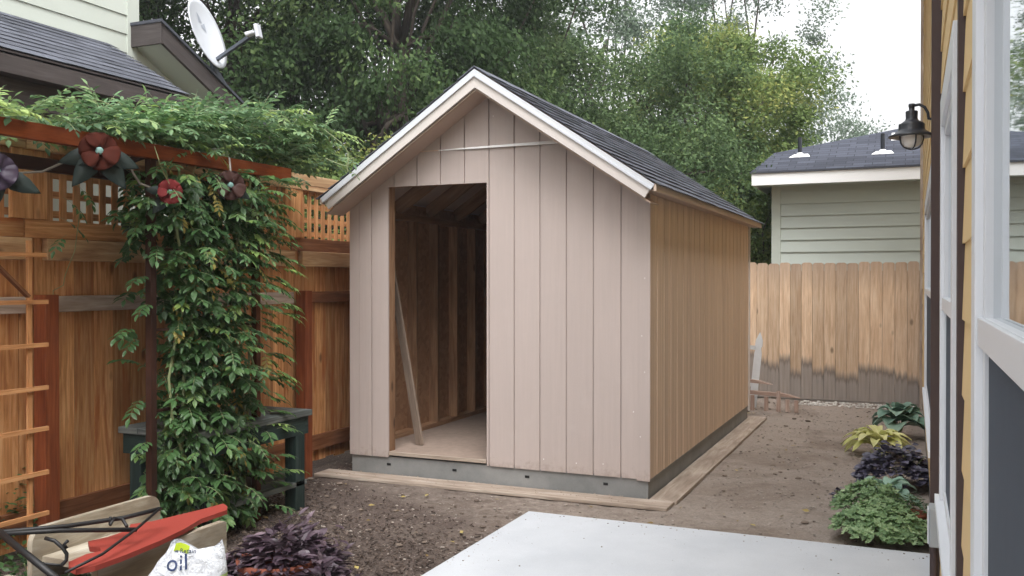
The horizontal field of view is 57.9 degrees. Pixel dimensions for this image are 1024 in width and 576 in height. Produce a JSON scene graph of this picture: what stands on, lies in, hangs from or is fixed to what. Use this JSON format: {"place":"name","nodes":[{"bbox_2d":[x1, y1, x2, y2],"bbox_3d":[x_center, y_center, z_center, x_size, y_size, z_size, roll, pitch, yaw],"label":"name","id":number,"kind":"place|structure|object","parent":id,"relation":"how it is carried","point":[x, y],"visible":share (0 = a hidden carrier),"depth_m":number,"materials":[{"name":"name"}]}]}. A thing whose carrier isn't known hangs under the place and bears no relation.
{"place":"outdoors","nodes":[
{"label":"outdoors","id":0,"kind":"place"},
{"bbox_2d":[0,396,929,575],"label":"ground","id":1,"kind":"structure","parent":0,"point":[790,510],"depth_m":6.43,"materials":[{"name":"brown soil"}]},
{"bbox_2d":[0,467,39,561],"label":"weed","id":2,"kind":"object","parent":1,"relation":"on","point":[4,544],"visible":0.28,"depth_m":4.95,"materials":[{"name":"green plant"}]},
{"bbox_2d":[0,240,48,541],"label":"garden trellis","id":3,"kind":"object","parent":1,"relation":"on","point":[29,430],"visible":0.96,"depth_m":4.78,"materials":[{"name":"brown wood"}]},
{"bbox_2d":[0,547,90,575],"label":"weed","id":4,"kind":"object","parent":1,"relation":"on","point":[15,567],"visible":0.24,"depth_m":4.36,"materials":[{"name":"green plant"}]},
{"bbox_2d":[5,496,226,575],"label":"planter box","id":5,"kind":"object","parent":1,"relation":"on","point":[39,547],"visible":0.55,"depth_m":4.23,"materials":[{"name":"beige wood"}]},
{"bbox_2d":[68,504,226,574],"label":"cutout board","id":6,"kind":"object","parent":5,"relation":"on","point":[147,536],"visible":0.87,"depth_m":4.10,"materials":[{"name":"red paint"}]},
{"bbox_2d":[0,507,161,575],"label":"iron rack","id":7,"kind":"object","parent":6,"relation":"on","point":[20,549],"visible":1,"depth_m":3.83,"materials":[{"name":"black metal"}]},
{"bbox_2d":[0,116,290,521],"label":"garden arbor","id":8,"kind":"object","parent":1,"relation":"on","point":[137,151],"visible":0.45,"depth_m":5.10,"materials":[{"name":"reddish-brown stained wood"},{"name":"dark brown wood"}]},
{"bbox_2d":[0,153,40,201],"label":"metal flower","id":9,"kind":"object","parent":8,"relation":"attached to","point":[12,178],"visible":1,"depth_m":4.22,"materials":[{"name":"purple metal"}]},
{"bbox_2d":[21,132,139,188],"bbox_3d":[-2.162,-0.637,4.623,0.556,0.281,0.124,0,0,-10],"label":"metal flower","id":10,"kind":"object","parent":8,"relation":"attached to","point":[110,159],"visible":0.99,"depth_m":4.61,"materials":[{"name":"red metal"}]},
{"bbox_2d":[0,0,344,238],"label":"pale green house","id":11,"kind":"structure","parent":1,"relation":"on","point":[109,48],"depth_m":8.42,"materials":[{"name":"green"}]},
{"bbox_2d":[188,0,262,83],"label":"satellite dish","id":12,"kind":"object","parent":11,"relation":"on","point":[206,31],"visible":1,"depth_m":10.00,"materials":[{"name":"white metal"}]},
{"bbox_2d":[0,137,349,555],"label":"wooden fence","id":13,"kind":"object","parent":1,"relation":"on","point":[85,401],"visible":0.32,"depth_m":5.50,"materials":[{"name":"brown wood"}]},
{"bbox_2d":[0,78,363,530],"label":"climbing vine","id":14,"kind":"object","parent":1,"relation":"on","point":[185,126],"visible":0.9,"depth_m":5.40,"materials":[{"name":"green plant"}]},
{"bbox_2d":[131,169,182,213],"bbox_3d":[-1.930,-0.538,4.984,0.293,0.279,0.090,0,1,-37],"label":"metal flower","id":15,"kind":"object","parent":14,"relation":"attached to","point":[161,189],"visible":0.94,"depth_m":5.01,"materials":[{"name":"red metal"}]},
{"bbox_2d":[205,157,249,199],"bbox_3d":[-1.677,-0.646,5.463,0.261,0.263,0.104,0,0,-22],"label":"metal flower","id":16,"kind":"object","parent":14,"relation":"attached to","point":[233,181],"visible":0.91,"depth_m":5.44,"materials":[{"name":"red metal"}]},
{"bbox_2d":[148,539,227,575],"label":"soil bag","id":17,"kind":"object","parent":1,"relation":"on","point":[180,557],"visible":1,"depth_m":3.52,"materials":[{"name":"white plastic"}]},
{"bbox_2d":[118,406,311,526],"bbox_3d":[-1.856,1.156,5.917,0.620,0.660,1.090,0,0,23],"label":"potting bench","id":18,"kind":"object","parent":1,"relation":"on","point":[134,435],"visible":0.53,"depth_m":5.93,"materials":[{"name":"green paint"}]},
{"bbox_2d":[139,0,380,144],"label":"broadleaf tree","id":19,"kind":"object","parent":1,"relation":"on","point":[222,21],"visible":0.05,"depth_m":15.81,"materials":[{"name":"green plant"}]},
{"bbox_2d":[139,0,443,177],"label":"broadleaf tree","id":20,"kind":"object","parent":1,"relation":"on","point":[230,25],"visible":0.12,"depth_m":12.37,"materials":[{"name":"green plant"}]},
{"bbox_2d":[225,507,362,575],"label":"purple-leaved plant","id":21,"kind":"object","parent":1,"relation":"on","point":[308,551],"visible":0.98,"depth_m":4.25,"materials":[{"name":"purple plant"}]},
{"bbox_2d":[224,119,392,240],"bbox_3d":[-2.269,-0.348,11.067,3.512,3.631,3.327,0,0,23],"label":"broadleaf tree","id":22,"kind":"object","parent":1,"relation":"on","point":[340,174],"visible":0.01,"depth_m":10.64,"materials":[{"name":"green plant"}]},
{"bbox_2d":[207,0,596,240],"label":"broadleaf tree","id":23,"kind":"object","parent":1,"relation":"on","point":[493,48],"visible":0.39,"depth_m":12.29,"materials":[{"name":"green plant"}]},
{"bbox_2d":[314,469,673,510],"bbox_3d":[-0.221,1.467,6.789,2.810,0.024,0.205,0,0,23],"label":"form board","id":24,"kind":"object","parent":1,"relation":"on","point":[585,498],"visible":1,"depth_m":6.69,"materials":[{"name":"beige wood"}]},
{"bbox_2d":[332,468,665,505],"bbox_3d":[-0.194,1.453,6.800,2.755,0.005,0.202,0,0,23],"label":"sawdust","id":25,"kind":"object","parent":24,"relation":"on","point":[499,488],"visible":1,"depth_m":6.76},
{"bbox_2d":[352,0,665,146],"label":"broadleaf tree","id":26,"kind":"object","parent":1,"relation":"on","point":[560,47],"visible":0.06,"depth_m":15.29,"materials":[{"name":"green plant"}]},
{"bbox_2d":[316,66,764,498],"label":"garden shed","id":27,"kind":"structure","parent":1,"relation":"on","point":[574,292],"depth_m":6.89,"materials":[{"name":"beige wood"}]},
{"bbox_2d":[395,271,423,444],"bbox_3d":[-0.888,0.473,7.590,0.392,1.616,0.035,0,0,27],"label":"leaning board","id":28,"kind":"object","parent":27,"relation":"on","point":[410,386],"visible":0.64,"depth_m":7.56,"materials":[{"name":"brown wood"}]},
{"bbox_2d":[241,400,916,561],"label":"clods","id":29,"kind":"object","parent":1,"relation":"on","point":[481,526],"visible":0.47,"depth_m":6.23,"materials":[{"name":"brown soil"}]},
{"bbox_2d":[263,412,895,568],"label":"fallen leaves","id":30,"kind":"object","parent":1,"relation":"on","point":[805,510],"visible":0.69,"depth_m":6.12,"materials":[{"name":"brown plant"}]},
{"bbox_2d":[461,0,753,134],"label":"broadleaf tree","id":31,"kind":"object","parent":1,"relation":"on","point":[631,31],"visible":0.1,"depth_m":19.56,"materials":[{"name":"green plant"}]},
{"bbox_2d":[519,2,782,261],"bbox_3d":[2.156,-1.655,15.957,5.848,6.400,5.748,0,0,23],"label":"broadleaf tree","id":32,"kind":"object","parent":1,"relation":"on","point":[713,135],"visible":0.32,"depth_m":14.89,"materials":[{"name":"green plant"}]},
{"bbox_2d":[421,511,929,575],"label":"patio","id":33,"kind":"structure","parent":1,"relation":"on","point":[556,545],"depth_m":5.03,"materials":[{"name":"concrete"}]},
{"bbox_2d":[650,416,766,504],"bbox_3d":[1.883,1.454,8.316,0.190,0.027,4.260,0,0,23],"label":"form board","id":34,"kind":"object","parent":1,"relation":"on","point":[676,490],"visible":0.96,"depth_m":7.63,"materials":[{"name":"brown wood"}]},
{"bbox_2d":[609,7,858,251],"bbox_3d":[4.034,-1.940,17.479,5.318,6.686,5.738,0,0,23],"label":"broadleaf tree","id":35,"kind":"object","parent":1,"relation":"on","point":[794,115],"visible":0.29,"depth_m":16.30,"materials":[{"name":"green plant"}]},
{"bbox_2d":[714,129,792,204],"bbox_3d":[4.459,-1.140,18.689,4.380,5.073,4.360,0,0,-22],"label":"broadleaf tree","id":36,"kind":"object","parent":1,"relation":"on","point":[742,187],"depth_m":17.57,"materials":[{"name":"green plant"}]},
{"bbox_2d":[736,169,771,264],"bbox_3d":[4.029,-0.251,15.132,2.247,3.366,2.308,0,0,-4],"label":"broadleaf tree","id":37,"kind":"object","parent":1,"relation":"on","point":[764,257],"visible":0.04,"depth_m":14.77,"materials":[{"name":"green plant"}]},
{"bbox_2d":[651,0,857,177],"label":"broadleaf tree","id":38,"kind":"object","parent":1,"relation":"on","point":[767,4],"visible":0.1,"depth_m":24.85,"materials":[{"name":"green plant"}]},
{"bbox_2d":[750,333,762,407],"bbox_3d":[2.720,0.975,11.358,0.685,0.952,0.154,0,0,23],"label":"picket panel","id":39,"kind":"object","parent":1,"relation":"on","point":[758,346],"visible":0.24,"depth_m":11.25,"materials":[{"name":"white paint"}]},
{"bbox_2d":[750,379,799,412],"bbox_3d":[2.858,1.251,11.020,1.100,0.393,0.140,0,0,23],"label":"picket panel","id":40,"kind":"object","parent":1,"relation":"on","point":[778,394],"visible":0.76,"depth_m":10.88,"materials":[{"name":"wood"}]},
{"bbox_2d":[748,261,919,403],"bbox_3d":[3.823,0.577,11.944,11.558,1.827,0.158,0,0,23],"label":"wooden fence","id":41,"kind":"object","parent":1,"relation":"on","point":[840,331],"visible":0.26,"depth_m":11.73,"materials":[{"name":"brown wood"}]},
{"bbox_2d":[815,82,894,144],"bbox_3d":[10.882,-2.756,30.890,5.148,8.134,6.102,0,0,-8],"label":"broadleaf tree","id":42,"kind":"object","parent":1,"relation":"on","point":[854,132],"visible":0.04,"depth_m":30.75,"materials":[{"name":"green plant"}]},
{"bbox_2d":[829,476,912,516],"bbox_3d":[2.263,1.340,5.845,0.514,0.297,0.578,0,0,23],"label":"geranium","id":43,"kind":"object","parent":1,"relation":"on","point":[869,490],"visible":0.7,"depth_m":5.80,"materials":[{"name":"green plant"}]},
{"bbox_2d":[840,424,910,454],"bbox_3d":[3.216,1.353,8.166,0.618,0.265,0.624,0,0,23],"label":"hosta","id":44,"kind":"object","parent":1,"relation":"on","point":[877,434],"visible":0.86,"depth_m":8.09,"materials":[{"name":"yellow plant"}]},
{"bbox_2d":[828,497,926,545],"bbox_3d":[2.170,1.369,5.447,0.601,0.244,0.678,0,0,23],"label":"geranium","id":45,"kind":"object","parent":1,"relation":"on","point":[879,513],"visible":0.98,"depth_m":5.30,"materials":[{"name":"green plant"}]},
{"bbox_2d":[851,436,928,487],"bbox_3d":[2.870,1.298,6.891,0.665,0.365,0.668,0,0,23],"label":"heuchera","id":46,"kind":"object","parent":1,"relation":"on","point":[881,460],"visible":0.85,"depth_m":6.81,"materials":[{"name":"purple plant"}]},
{"bbox_2d":[864,476,924,510],"bbox_3d":[2.542,1.375,6.219,0.403,0.219,0.398,0,0,-28],"label":"hosta","id":47,"kind":"object","parent":1,"relation":"on","point":[896,485],"visible":0.34,"depth_m":6.19,"materials":[{"name":"plant"}]},
{"bbox_2d":[871,402,924,432],"bbox_3d":[3.775,1.278,8.999,0.502,0.371,0.548,0,0,12],"label":"hosta","id":48,"kind":"object","parent":1,"relation":"on","point":[905,413],"visible":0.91,"depth_m":8.92,"materials":[{"name":"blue plant"}]},
{"bbox_2d":[896,491,927,538],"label":"geranium","id":49,"kind":"object","parent":1,"relation":"on","point":[922,515],"visible":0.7,"depth_m":5.53,"materials":[{"name":"plant"}]},
{"bbox_2d":[919,0,1023,575],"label":"yellow house","id":50,"kind":"structure","parent":1,"relation":"on","point":[971,403],"depth_m":1.45,"materials":[{"name":"yellow wood"}]},
{"bbox_2d":[888,103,930,149],"bbox_3d":[1.770,-0.709,4.067,0.218,0.205,0.192,0,0,23],"label":"wall lamp","id":51,"kind":"object","parent":50,"relation":"attached to","point":[912,132],"visible":0.91,"depth_m":4.04,"materials":[{"name":"metal"}]},
{"bbox_2d":[922,166,930,457],"bbox_3d":[2.777,0.089,6.154,0.061,1.540,3.140,0,0,23],"label":"window","id":52,"kind":"structure","parent":50,"relation":"in","point":[927,247],"depth_m":6.79,"materials":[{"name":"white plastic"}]},
{"bbox_2d":[927,503,938,575],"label":"outlet box","id":53,"kind":"object","parent":50,"relation":"attached to","point":[932,538],"visible":0.73,"depth_m":3.86,"materials":[{"name":"grey plastic"}]},
{"bbox_2d":[934,20,956,575],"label":"window","id":54,"kind":"structure","parent":50,"relation":"in","point":[945,501],"depth_m":2.88,"materials":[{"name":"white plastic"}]},
{"bbox_2d":[970,0,1023,575],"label":"window","id":55,"kind":"structure","parent":50,"relation":"in","point":[997,229],"depth_m":1.29,"materials":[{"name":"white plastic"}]},
{"bbox_2d":[139,0,920,155],"label":"sky","id":56,"kind":"structure","parent":0,"point":[883,37],"materials":[{"name":"white"}]},
{"bbox_2d":[750,122,919,270],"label":"sage house","id":57,"kind":"structure","parent":0,"point":[852,200],"depth_m":13.35,"materials":[{"name":"green wood"}]},
{"bbox_2d":[829,487,845,497],"bbox_3d":[2.307,1.443,6.527,0.146,0.079,0.134,0,0,23],"label":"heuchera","id":58,"kind":"object","parent":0,"point":[837,489],"visible":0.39,"depth_m":6.54,"materials":[{"name":"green plant"}]},
{"bbox_2d":[800,400,914,408],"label":"white gravel","id":59,"kind":"structure","parent":0,"point":[834,404],"depth_m":11.43,"materials":[{"name":"white gravel"}]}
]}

